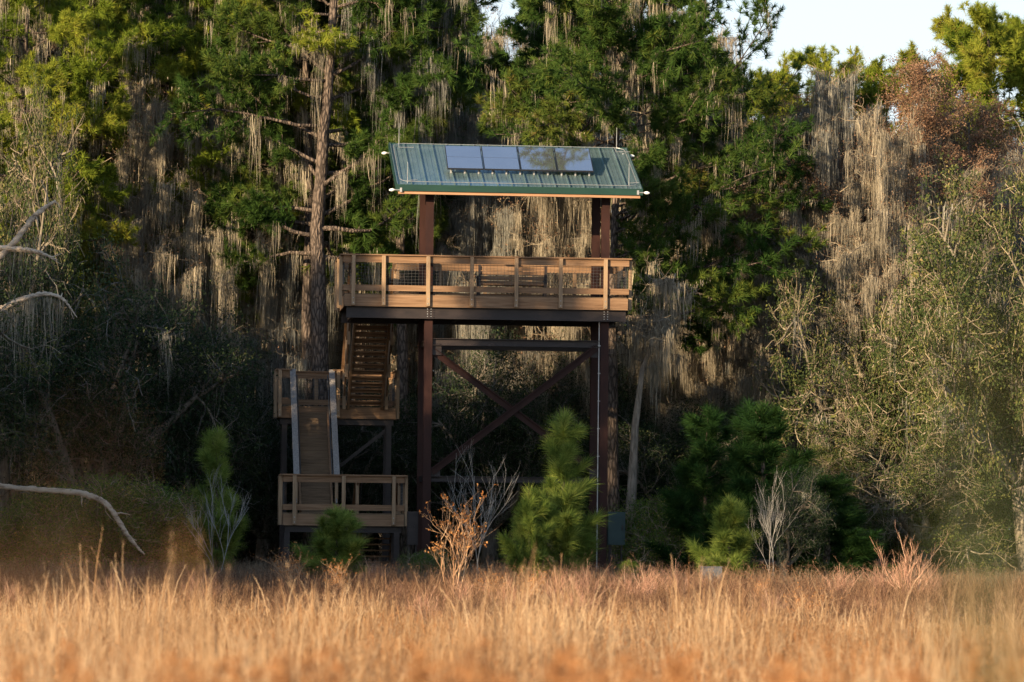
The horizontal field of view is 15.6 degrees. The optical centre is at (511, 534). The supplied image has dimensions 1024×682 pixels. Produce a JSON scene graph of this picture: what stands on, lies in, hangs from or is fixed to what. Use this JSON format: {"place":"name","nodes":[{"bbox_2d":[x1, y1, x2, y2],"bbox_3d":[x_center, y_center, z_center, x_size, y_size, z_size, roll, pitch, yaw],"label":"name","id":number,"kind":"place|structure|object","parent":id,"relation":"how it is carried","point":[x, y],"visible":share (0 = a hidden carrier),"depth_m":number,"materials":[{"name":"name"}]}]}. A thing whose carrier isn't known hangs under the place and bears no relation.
{"place":"outdoors","nodes":[
{"label":"outdoors","id":0,"kind":"place"},
{"bbox_2d":[0,529,1023,681],"bbox_3d":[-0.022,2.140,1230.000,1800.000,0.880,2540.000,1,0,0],"label":"ground","id":1,"kind":"structure","parent":0,"point":[718,604],"depth_m":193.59,"materials":[{"name":"beige plant"}]},
{"bbox_2d":[0,281,72,385],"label":"oak tree","id":2,"kind":"object","parent":1,"relation":"on","point":[37,365],"visible":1,"depth_m":96.97,"materials":[{"name":"green plant"}]},
{"bbox_2d":[0,639,79,681],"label":"rusty weed","id":3,"kind":"object","parent":1,"relation":"on","point":[18,677],"visible":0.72,"depth_m":21.72,"materials":[{"name":"plant"}]},
{"bbox_2d":[0,82,105,493],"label":"mossy tree","id":4,"kind":"object","parent":1,"relation":"on","point":[18,121],"visible":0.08,"depth_m":115.76,"materials":[{"name":"grey plant"}]},
{"bbox_2d":[0,481,116,577],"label":"leafy bush","id":5,"kind":"object","parent":1,"relation":"on","point":[47,512],"visible":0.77,"depth_m":100.60,"materials":[{"name":"green plant"}]},
{"bbox_2d":[0,67,126,563],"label":"oak tree","id":6,"kind":"object","parent":1,"relation":"on","point":[46,225],"visible":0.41,"depth_m":109.56,"materials":[{"name":"green plant"}]},
{"bbox_2d":[15,428,112,681],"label":"tall weed","id":7,"kind":"object","parent":1,"relation":"on","point":[21,665],"visible":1,"depth_m":2.39,"materials":[{"name":"plant"}]},
{"bbox_2d":[7,38,136,400],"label":"mossy tree","id":8,"kind":"object","parent":1,"relation":"on","point":[76,159],"visible":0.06,"depth_m":119.46,"materials":[{"name":"grey plant"}]},
{"bbox_2d":[0,179,144,554],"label":"dead tree","id":9,"kind":"object","parent":1,"relation":"on","point":[11,246],"visible":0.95,"depth_m":99.95,"materials":[{"name":"grey wood"}]},
{"bbox_2d":[0,0,155,563],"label":"pine tree","id":10,"kind":"object","parent":1,"relation":"on","point":[70,25],"visible":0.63,"depth_m":113.64,"materials":[{"name":"green plant"}]},
{"bbox_2d":[0,0,196,315],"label":"pine tree","id":11,"kind":"object","parent":1,"relation":"on","point":[97,143],"visible":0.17,"depth_m":118.02,"materials":[{"name":"green plant"}]},
{"bbox_2d":[0,493,203,681],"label":"tall weed","id":12,"kind":"object","parent":1,"relation":"on","point":[14,588],"visible":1,"depth_m":2.92,"materials":[{"name":"plant"}]},
{"bbox_2d":[1,0,228,555],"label":"pine tree","id":13,"kind":"object","parent":1,"relation":"on","point":[157,9],"visible":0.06,"depth_m":119.88,"materials":[{"name":"green plant"}]},
{"bbox_2d":[59,523,179,681],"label":"tall weed","id":14,"kind":"object","parent":1,"relation":"on","point":[107,661],"visible":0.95,"depth_m":5.57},
{"bbox_2d":[25,469,215,574],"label":"leafy bush","id":15,"kind":"object","parent":1,"relation":"on","point":[143,527],"visible":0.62,"depth_m":102.19,"materials":[{"name":"green plant"}]},
{"bbox_2d":[68,648,191,681],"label":"rusty weed","id":16,"kind":"object","parent":1,"relation":"on","point":[81,676],"visible":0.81,"depth_m":17.45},
{"bbox_2d":[80,502,190,681],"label":"tall weed","id":17,"kind":"object","parent":1,"relation":"on","point":[85,579],"visible":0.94,"depth_m":7.07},
{"bbox_2d":[0,226,280,556],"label":"oak tree","id":18,"kind":"object","parent":1,"relation":"on","point":[98,413],"visible":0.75,"depth_m":108.42,"materials":[{"name":"green plant"}]},
{"bbox_2d":[45,0,245,400],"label":"pine tree","id":19,"kind":"object","parent":1,"relation":"on","point":[162,29],"visible":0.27,"depth_m":118.66,"materials":[{"name":"green plant"}]},
{"bbox_2d":[78,64,214,483],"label":"mossy tree","id":20,"kind":"object","parent":1,"relation":"on","point":[149,268],"visible":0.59,"depth_m":116.37,"materials":[{"name":"grey plant"}]},
{"bbox_2d":[108,491,244,574],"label":"leafy bush","id":21,"kind":"object","parent":1,"relation":"on","point":[190,536],"visible":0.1,"depth_m":103.80,"materials":[{"name":"green plant"}]},
{"bbox_2d":[113,324,291,529],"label":"oak tree","id":22,"kind":"object","parent":1,"relation":"on","point":[189,446],"visible":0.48,"depth_m":111.06,"materials":[{"name":"green plant"}]},
{"bbox_2d":[158,422,250,577],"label":"young pine","id":23,"kind":"object","parent":1,"relation":"on","point":[213,459],"visible":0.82,"depth_m":102.78,"materials":[{"name":"green plant"}]},
{"bbox_2d":[123,392,292,536],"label":"oak tree","id":24,"kind":"object","parent":1,"relation":"on","point":[254,467],"visible":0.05,"depth_m":116.44,"materials":[{"name":"green plant"}]},
{"bbox_2d":[177,463,251,575],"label":"bare shrub","id":25,"kind":"object","parent":1,"relation":"on","point":[228,518],"visible":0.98,"depth_m":99.01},
{"bbox_2d":[180,649,249,681],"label":"rusty weed","id":26,"kind":"object","parent":1,"relation":"on","point":[191,671],"visible":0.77,"depth_m":25.52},
{"bbox_2d":[131,71,301,424],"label":"mossy tree","id":27,"kind":"object","parent":1,"relation":"on","point":[210,271],"visible":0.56,"depth_m":116.96,"materials":[{"name":"grey plant"}]},
{"bbox_2d":[104,0,346,571],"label":"pine tree","id":28,"kind":"object","parent":1,"relation":"on","point":[182,66],"visible":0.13,"depth_m":117.36,"materials":[{"name":"green plant"}]},
{"bbox_2d":[215,107,359,570],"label":"mossy tree","id":29,"kind":"object","parent":1,"relation":"on","point":[292,319],"visible":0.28,"depth_m":117.57,"materials":[{"name":"grey plant"}]},
{"bbox_2d":[151,0,435,480],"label":"pine tree","id":30,"kind":"object","parent":1,"relation":"on","point":[219,205],"visible":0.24,"depth_m":116.57,"materials":[{"name":"green plant"}]},
{"bbox_2d":[226,378,379,568],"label":"oak tree","id":31,"kind":"object","parent":1,"relation":"on","point":[268,521],"visible":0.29,"depth_m":116.30,"materials":[{"name":"green plant"}]},
{"bbox_2d":[272,639,342,681],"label":"rusty weed","id":32,"kind":"object","parent":1,"relation":"on","point":[309,665],"visible":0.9,"depth_m":20.61,"materials":[{"name":"plant"}]},
{"bbox_2d":[204,0,416,567],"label":"pine tree","id":33,"kind":"object","parent":1,"relation":"on","point":[320,44],"visible":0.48,"depth_m":115.61,"materials":[{"name":"green plant"}]},
{"bbox_2d":[147,0,490,561],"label":"pine tree","id":34,"kind":"object","parent":1,"relation":"on","point":[254,207],"visible":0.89,"depth_m":114.52,"materials":[{"name":"green plant"}]},
{"bbox_2d":[288,502,374,582],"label":"young pine","id":35,"kind":"object","parent":1,"relation":"on","point":[342,544],"visible":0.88,"depth_m":96.72,"materials":[{"name":"green plant"}]},
{"bbox_2d":[236,388,461,566],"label":"oak tree","id":36,"kind":"object","parent":1,"relation":"on","point":[354,467],"visible":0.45,"depth_m":116.06,"materials":[{"name":"green plant"}]},
{"bbox_2d":[211,0,488,564],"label":"pine tree","id":37,"kind":"object","parent":1,"relation":"on","point":[347,212],"visible":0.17,"depth_m":117.40,"materials":[{"name":"green plant"}]},
{"bbox_2d":[264,73,461,564],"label":"mossy tree","id":38,"kind":"object","parent":1,"relation":"on","point":[335,360],"visible":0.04,"depth_m":120.79,"materials":[{"name":"grey plant"}]},
{"bbox_2d":[407,511,417,564],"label":"equipment cabinet","id":39,"kind":"object","parent":1,"relation":"on","point":[412,527],"visible":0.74,"depth_m":105.18,"materials":[{"name":"metal"}]},
{"bbox_2d":[326,31,500,357],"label":"pine tree","id":40,"kind":"object","parent":1,"relation":"on","point":[460,59],"depth_m":126.97,"materials":[{"name":"green plant"}]},
{"bbox_2d":[331,365,501,562],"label":"oak tree","id":41,"kind":"object","parent":1,"relation":"on","point":[370,428],"visible":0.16,"depth_m":117.80,"materials":[{"name":"green plant"}]},
{"bbox_2d":[336,0,503,569],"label":"pine tree","id":42,"kind":"object","parent":1,"relation":"on","point":[434,84],"visible":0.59,"depth_m":115.40,"materials":[{"name":"green plant"}]},
{"bbox_2d":[402,654,449,681],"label":"rusty weed","id":43,"kind":"object","parent":1,"relation":"on","point":[421,676],"visible":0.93,"depth_m":21.17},
{"bbox_2d":[394,546,469,580],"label":"leafy bush","id":44,"kind":"object","parent":1,"relation":"on","point":[424,558],"visible":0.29,"depth_m":100.80,"materials":[{"name":"green plant"}]},
{"bbox_2d":[407,634,495,681],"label":"rusty weed","id":45,"kind":"object","parent":1,"relation":"on","point":[418,653],"visible":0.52,"depth_m":23.92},
{"bbox_2d":[419,483,497,594],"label":"bare shrub","id":46,"kind":"object","parent":1,"relation":"on","point":[466,547],"visible":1,"depth_m":92.08,"materials":[{"name":"orange plant"}]},
{"bbox_2d":[273,130,649,574],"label":"observation tower","id":47,"kind":"structure","parent":1,"relation":"on","point":[427,172],"depth_m":105.98,"materials":[{"name":"brown wood"}]},
{"bbox_2d":[476,266,546,295],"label":"bench","id":48,"kind":"object","parent":47,"relation":"on","point":[509,272],"visible":0.68,"depth_m":106.46,"materials":[{"name":"wood"}]},
{"bbox_2d":[376,87,548,572],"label":"mossy tree","id":49,"kind":"object","parent":1,"relation":"on","point":[448,328],"visible":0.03,"depth_m":122.82,"materials":[{"name":"grey plant"}]},
{"bbox_2d":[362,377,575,566],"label":"oak tree","id":50,"kind":"object","parent":1,"relation":"on","point":[435,457],"visible":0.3,"depth_m":116.77,"materials":[{"name":"green plant"}]},
{"bbox_2d":[437,0,518,544],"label":"mossy tree","id":51,"kind":"object","parent":1,"relation":"on","point":[489,45],"visible":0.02,"depth_m":148.54,"materials":[{"name":"grey plant"}]},
{"bbox_2d":[440,439,519,575],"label":"bare shrub","id":52,"kind":"object","parent":1,"relation":"on","point":[491,509],"visible":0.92,"depth_m":98.07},
{"bbox_2d":[371,327,589,569],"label":"oak tree","id":53,"kind":"object","parent":1,"relation":"on","point":[475,398],"visible":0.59,"depth_m":115.62,"materials":[{"name":"green plant"}]},
{"bbox_2d":[411,92,549,568],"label":"mossy tree","id":54,"kind":"object","parent":1,"relation":"on","point":[482,215],"visible":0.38,"depth_m":117.91,"materials":[{"name":"beige plant"}]},
{"bbox_2d":[365,376,598,566],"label":"oak tree","id":55,"kind":"object","parent":1,"relation":"on","point":[571,394],"visible":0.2,"depth_m":116.72,"materials":[{"name":"green plant"}]},
{"bbox_2d":[387,44,630,561],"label":"pine tree","id":56,"kind":"object","parent":1,"relation":"on","point":[505,61],"visible":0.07,"depth_m":128.51,"materials":[{"name":"green plant"}]},
{"bbox_2d":[0,548,1023,638],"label":"dead weeds","id":57,"kind":"object","parent":1,"relation":"on","point":[379,588],"visible":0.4,"depth_m":90.94,"materials":[{"name":"plant"}]},
{"bbox_2d":[0,556,1023,597],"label":"undergrowth","id":58,"kind":"object","parent":1,"relation":"on","point":[384,568],"visible":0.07,"depth_m":99.06,"materials":[{"name":"plant"}]},
{"bbox_2d":[432,132,591,569],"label":"mossy tree","id":59,"kind":"object","parent":1,"relation":"on","point":[518,331],"visible":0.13,"depth_m":120.64,"materials":[{"name":"grey plant"}]},
{"bbox_2d":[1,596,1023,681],"bbox_3d":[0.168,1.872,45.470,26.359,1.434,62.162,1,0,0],"label":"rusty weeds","id":60,"kind":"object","parent":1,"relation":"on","point":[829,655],"visible":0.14,"depth_m":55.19,"materials":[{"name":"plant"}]},
{"bbox_2d":[494,483,557,584],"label":"young pine","id":61,"kind":"object","parent":1,"relation":"on","point":[529,517],"visible":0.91,"depth_m":97.79,"materials":[{"name":"green plant"}]},
{"bbox_2d":[476,126,626,562],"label":"mossy tree","id":62,"kind":"object","parent":1,"relation":"on","point":[568,243],"visible":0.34,"depth_m":117.08,"materials":[{"name":"beige plant"}]},
{"bbox_2d":[447,326,659,561],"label":"oak tree","id":63,"kind":"object","parent":1,"relation":"on","point":[621,389],"visible":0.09,"depth_m":118.25,"materials":[{"name":"green plant"}]},
{"bbox_2d":[494,404,615,578],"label":"young pine","id":64,"kind":"object","parent":1,"relation":"on","point":[568,500],"visible":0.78,"depth_m":98.93,"materials":[{"name":"green plant"}]},
{"bbox_2d":[539,647,587,681],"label":"rusty weed","id":65,"kind":"object","parent":1,"relation":"on","point":[566,655],"visible":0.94,"depth_m":20.55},
{"bbox_2d":[441,0,725,372],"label":"pine tree","id":66,"kind":"object","parent":1,"relation":"on","point":[536,34],"visible":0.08,"depth_m":125.52,"materials":[{"name":"green plant"}]},
{"bbox_2d":[520,83,658,572],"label":"mossy tree","id":67,"kind":"object","parent":1,"relation":"on","point":[594,143],"visible":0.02,"depth_m":121.94,"materials":[{"name":"grey plant"}]},
{"bbox_2d":[536,391,685,565],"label":"oak tree","id":68,"kind":"object","parent":1,"relation":"on","point":[643,422],"visible":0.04,"depth_m":117.22,"materials":[{"name":"green plant"}]},
{"bbox_2d":[607,512,624,573],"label":"equipment cabinet","id":69,"kind":"object","parent":1,"relation":"on","point":[616,529],"visible":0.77,"depth_m":105.58,"materials":[{"name":"metal"}]},
{"bbox_2d":[451,0,838,568],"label":"pine tree","id":70,"kind":"object","parent":1,"relation":"on","point":[619,27],"visible":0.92,"depth_m":111.53,"materials":[{"name":"green plant"}]},
{"bbox_2d":[609,246,706,572],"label":"leaning tree","id":71,"kind":"object","parent":1,"relation":"on","point":[660,340],"visible":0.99,"depth_m":108.12,"materials":[{"name":"grey plant"}]},
{"bbox_2d":[595,485,722,577],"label":"leafy bush","id":72,"kind":"object","parent":1,"relation":"on","point":[641,522],"visible":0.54,"depth_m":106.30,"materials":[{"name":"green plant"}]},
{"bbox_2d":[575,394,758,531],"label":"oak tree","id":73,"kind":"object","parent":1,"relation":"on","point":[660,455],"visible":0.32,"depth_m":115.34,"materials":[{"name":"green plant"}]},
{"bbox_2d":[591,88,756,567],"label":"mossy tree","id":74,"kind":"object","parent":1,"relation":"on","point":[666,401],"visible":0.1,"depth_m":119.36,"materials":[{"name":"grey plant"}]},
{"bbox_2d":[659,647,702,681],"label":"rusty weed","id":75,"kind":"object","parent":1,"relation":"on","point":[677,666],"visible":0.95,"depth_m":23.98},
{"bbox_2d":[578,393,800,558],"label":"oak tree","id":76,"kind":"object","parent":1,"relation":"on","point":[732,414],"visible":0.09,"depth_m":115.95,"materials":[{"name":"green plant"}]},
{"bbox_2d":[642,401,742,577],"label":"young pine","id":77,"kind":"object","parent":1,"relation":"on","point":[681,500],"visible":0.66,"depth_m":105.61,"materials":[{"name":"green plant"}]},
{"bbox_2d":[643,6,763,440],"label":"mossy tree","id":78,"kind":"object","parent":1,"relation":"on","point":[723,39],"visible":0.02,"depth_m":138.41,"materials":[{"name":"grey plant"}]},
{"bbox_2d":[649,81,780,445],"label":"mossy tree","id":79,"kind":"object","parent":1,"relation":"on","point":[709,356],"visible":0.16,"depth_m":119.25,"materials":[{"name":"grey plant"}]},
{"bbox_2d":[682,492,760,582],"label":"young pine","id":80,"kind":"object","parent":1,"relation":"on","point":[727,542],"visible":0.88,"depth_m":99.55,"materials":[{"name":"green plant"}]},
{"bbox_2d":[624,57,843,388],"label":"pine tree","id":81,"kind":"object","parent":1,"relation":"on","point":[785,69],"visible":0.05,"depth_m":126.26,"materials":[{"name":"green plant"}]},
{"bbox_2d":[692,117,825,464],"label":"mossy tree","id":82,"kind":"object","parent":1,"relation":"on","point":[716,392],"visible":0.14,"depth_m":118.39,"materials":[{"name":"grey plant"}]},
{"bbox_2d":[681,396,844,577],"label":"young pine","id":83,"kind":"object","parent":1,"relation":"on","point":[764,454],"visible":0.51,"depth_m":102.64,"materials":[{"name":"green plant"}]},
{"bbox_2d":[750,469,795,574],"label":"bare shrub","id":84,"kind":"object","parent":1,"relation":"on","point":[767,524],"visible":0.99,"depth_m":98.82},
{"bbox_2d":[714,462,839,586],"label":"bare shrub","id":85,"kind":"object","parent":1,"relation":"on","point":[795,528],"visible":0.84,"depth_m":100.62,"materials":[{"name":"pale grey twig"}]},
{"bbox_2d":[757,650,798,681],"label":"rusty weed","id":86,"kind":"object","parent":1,"relation":"on","point":[778,658],"visible":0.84,"depth_m":21.35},
{"bbox_2d":[712,93,860,459],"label":"cypress tree","id":87,"kind":"object","parent":1,"relation":"on","point":[746,381],"visible":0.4,"depth_m":114.55,"materials":[{"name":"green plant"}]},
{"bbox_2d":[739,50,907,470],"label":"mossy tree","id":88,"kind":"object","parent":1,"relation":"on","point":[826,107],"visible":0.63,"depth_m":113.76,"materials":[{"name":"grey plant"}]},
{"bbox_2d":[732,419,927,562],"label":"oak tree","id":89,"kind":"object","parent":1,"relation":"on","point":[826,453],"visible":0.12,"depth_m":108.52,"materials":[{"name":"green plant"}]},
{"bbox_2d":[769,102,896,379],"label":"cypress tree","id":90,"kind":"object","parent":1,"relation":"on","point":[865,200],"visible":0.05,"depth_m":117.64,"materials":[{"name":"grey plant"}]},
{"bbox_2d":[770,471,904,584],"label":"young pine","id":91,"kind":"object","parent":1,"relation":"on","point":[848,519],"visible":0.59,"depth_m":101.56,"materials":[{"name":"green plant"}]},
{"bbox_2d":[761,258,930,568],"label":"oak tree","id":92,"kind":"object","parent":1,"relation":"on","point":[823,360],"visible":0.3,"depth_m":110.03,"materials":[{"name":"green plant"}]},
{"bbox_2d":[760,44,963,236],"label":"pine tree","id":93,"kind":"object","parent":1,"relation":"on","point":[870,88],"visible":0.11,"depth_m":135.89,"materials":[{"name":"green plant"}]},
{"bbox_2d":[807,97,944,568],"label":"mossy tree","id":94,"kind":"object","parent":1,"relation":"on","point":[877,158],"visible":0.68,"depth_m":112.45,"materials":[{"name":"grey plant"}]},
{"bbox_2d":[743,145,1023,573],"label":"oak tree","id":95,"kind":"object","parent":1,"relation":"on","point":[966,242],"visible":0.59,"depth_m":108.65,"materials":[{"name":"green plant"}]},
{"bbox_2d":[782,396,1023,578],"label":"oak tree","id":96,"kind":"object","parent":1,"relation":"on","point":[875,473],"visible":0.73,"depth_m":105.41,"materials":[{"name":"green plant"}]},
{"bbox_2d":[872,527,949,596],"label":"bare shrub","id":97,"kind":"object","parent":1,"relation":"on","point":[907,574],"visible":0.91,"depth_m":92.83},
{"bbox_2d":[840,46,1023,571],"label":"cypress tree","id":98,"kind":"object","parent":1,"relation":"on","point":[921,110],"visible":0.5,"depth_m":114.35,"materials":[{"name":"brown plant"}]},
{"bbox_2d":[857,101,1023,575],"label":"oak tree","id":99,"kind":"object","parent":1,"relation":"on","point":[941,419],"visible":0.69,"depth_m":106.58,"materials":[{"name":"green plant"}]},
{"bbox_2d":[883,486,1013,576],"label":"oak tree","id":100,"kind":"object","parent":1,"relation":"on","point":[1000,506],"visible":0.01,"depth_m":120.11,"materials":[{"name":"green plant"}]},
{"bbox_2d":[882,0,1023,572],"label":"pine tree","id":101,"kind":"object","parent":1,"relation":"on","point":[974,49],"visible":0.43,"depth_m":130.08,"materials":[{"name":"green plant"}]},
{"bbox_2d":[907,90,1023,524],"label":"cypress tree","id":102,"kind":"object","parent":1,"relation":"on","point":[979,135],"visible":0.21,"depth_m":117.20,"materials":[{"name":"brown plant"}]},
{"bbox_2d":[922,10,1023,175],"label":"pine tree","id":103,"kind":"object","parent":1,"relation":"on","point":[1013,23],"visible":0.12,"depth_m":133.05,"materials":[{"name":"green plant"}]},
{"bbox_2d":[936,275,1023,681],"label":"leafy sapling","id":104,"kind":"object","parent":1,"relation":"on","point":[1007,517],"visible":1,"depth_m":3.01,"materials":[{"name":"green plant"}]},
{"bbox_2d":[962,383,1021,676],"bbox_3d":[0.440,1.258,3.393,0.340,2.803,0.236,1,0,-25],"label":"leafy sapling","id":105,"kind":"object","parent":1,"relation":"on","point":[985,401],"visible":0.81,"depth_m":3.35,"materials":[{"name":"green plant"}]},
{"bbox_2d":[987,139,1023,572],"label":"mossy tree","id":106,"kind":"object","parent":1,"relation":"on","point":[1017,159],"visible":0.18,"depth_m":124.00,"materials":[{"name":"green plant"}]},
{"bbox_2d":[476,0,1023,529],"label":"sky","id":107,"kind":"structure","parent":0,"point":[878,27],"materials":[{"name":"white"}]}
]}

